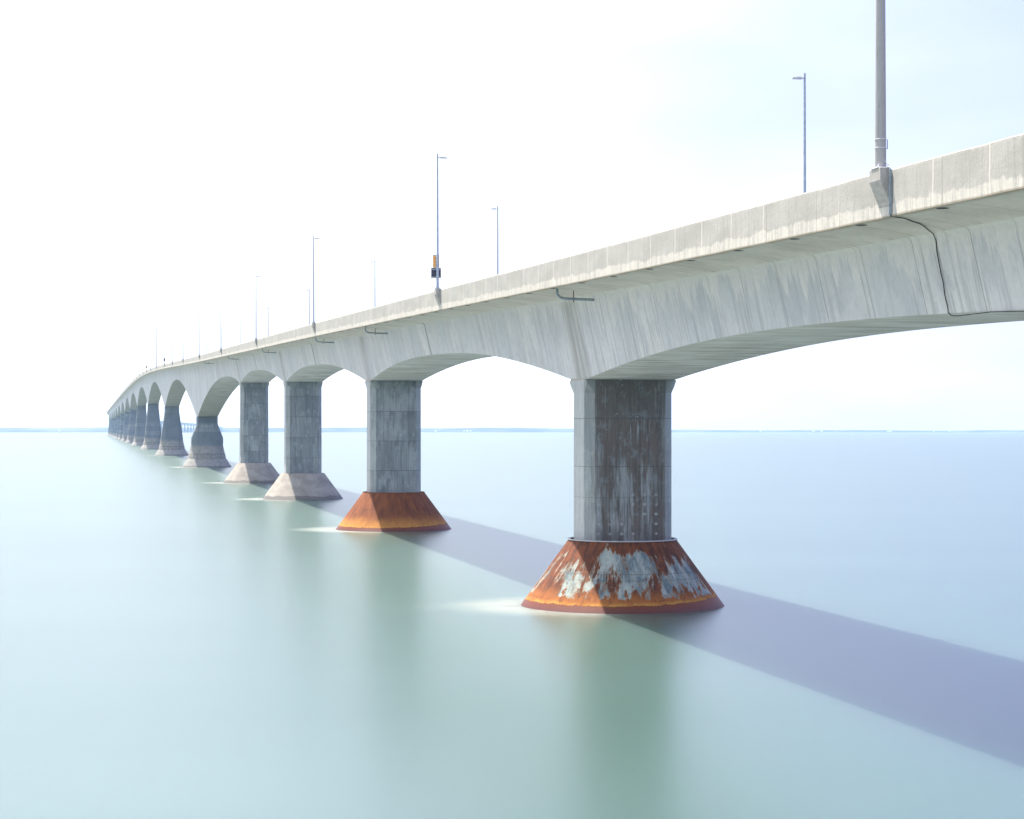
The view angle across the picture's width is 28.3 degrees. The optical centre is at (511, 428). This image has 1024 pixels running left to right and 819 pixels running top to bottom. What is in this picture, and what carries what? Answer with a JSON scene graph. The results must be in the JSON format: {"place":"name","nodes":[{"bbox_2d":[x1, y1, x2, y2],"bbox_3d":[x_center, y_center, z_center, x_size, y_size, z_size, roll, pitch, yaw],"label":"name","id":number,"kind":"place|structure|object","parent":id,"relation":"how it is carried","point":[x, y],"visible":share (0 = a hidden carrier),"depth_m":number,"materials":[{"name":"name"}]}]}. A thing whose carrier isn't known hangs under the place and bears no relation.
{"place":"outdoors","nodes":[
{"label":"outdoors","id":0,"kind":"place"},
{"bbox_2d":[0,432,1023,818],"bbox_3d":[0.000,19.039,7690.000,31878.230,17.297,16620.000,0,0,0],"label":"sea","id":1,"kind":"structure","parent":0,"point":[178,640],"depth_m":98.47,"materials":[{"name":"liquid"}]},
{"bbox_2d":[107,134,1023,613],"bbox_3d":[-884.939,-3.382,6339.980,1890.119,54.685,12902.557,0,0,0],"label":"bridge","id":2,"kind":"structure","parent":1,"relation":"on","point":[623,336],"depth_m":115.92,"materials":[{"name":"concrete"}]},
{"bbox_2d":[156,328,158,365],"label":"mast","id":3,"kind":"object","parent":2,"relation":"on","point":[156,346],"visible":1,"depth_m":787.31,"materials":[{"name":"metal"}]},
{"bbox_2d":[220,299,222,348],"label":"street lamp","id":4,"kind":"object","parent":2,"relation":"on","point":[220,332],"visible":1,"depth_m":392.19,"materials":[{"name":"metal"}]},
{"bbox_2d":[255,276,260,338],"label":"street lamp","id":5,"kind":"object","parent":2,"relation":"on","point":[256,317],"visible":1,"depth_m":308.08,"materials":[{"name":"metal"}]},
{"bbox_2d":[265,307,268,335],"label":"street lamp","id":6,"kind":"object","parent":2,"relation":"on","point":[268,320],"visible":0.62,"depth_m":432.59,"materials":[{"name":"metal"}]},
{"bbox_2d":[305,289,309,324],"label":"street lamp","id":7,"kind":"object","parent":2,"relation":"on","point":[309,305],"visible":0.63,"depth_m":350.91,"materials":[{"name":"metal"}]},
{"bbox_2d":[312,236,319,322],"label":"street lamp","id":8,"kind":"object","parent":2,"relation":"on","point":[313,280],"visible":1,"depth_m":227.84,"materials":[{"name":"metal"}]},
{"bbox_2d":[371,261,375,306],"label":"street lamp","id":9,"kind":"object","parent":2,"relation":"on","point":[374,286],"visible":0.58,"depth_m":269.66,"materials":[{"name":"metal"}]},
{"bbox_2d":[435,154,446,288],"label":"street lamp","id":10,"kind":"object","parent":2,"relation":"on","point":[437,247],"visible":1,"depth_m":146.08,"materials":[{"name":"metal"}]},
{"bbox_2d":[433,255,435,267],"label":"warning panel","id":11,"kind":"object","parent":10,"relation":"attached to","point":[434,261],"visible":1,"depth_m":146.21,"materials":[{"name":"orange metal"}]},
{"bbox_2d":[431,268,440,278],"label":"message board","id":12,"kind":"object","parent":10,"relation":"attached to","point":[433,272],"visible":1,"depth_m":146.20,"materials":[{"name":"black metal"}]},
{"bbox_2d":[490,206,498,274],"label":"street lamp","id":13,"kind":"object","parent":2,"relation":"on","point":[497,241],"visible":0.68,"depth_m":187.96,"materials":[{"name":"metal"}]},
{"bbox_2d":[792,73,805,192],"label":"street lamp","id":14,"kind":"object","parent":2,"relation":"on","point":[804,133],"visible":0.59,"depth_m":106.97,"materials":[{"name":"metal"}]},
{"bbox_2d":[870,0,890,169],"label":"mast","id":15,"kind":"object","parent":2,"relation":"on","point":[880,139],"visible":0.96,"depth_m":63.93,"materials":[{"name":"metal"}]},
{"bbox_2d":[0,427,1023,431],"bbox_3d":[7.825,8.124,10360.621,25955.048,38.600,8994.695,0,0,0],"label":"shore","id":16,"kind":"structure","parent":0,"point":[105,429],"depth_m":12477.14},
{"bbox_2d":[0,0,1023,429],"label":"sky","id":17,"kind":"structure","parent":0,"point":[159,159],"materials":[{"name":"white"}]}
]}

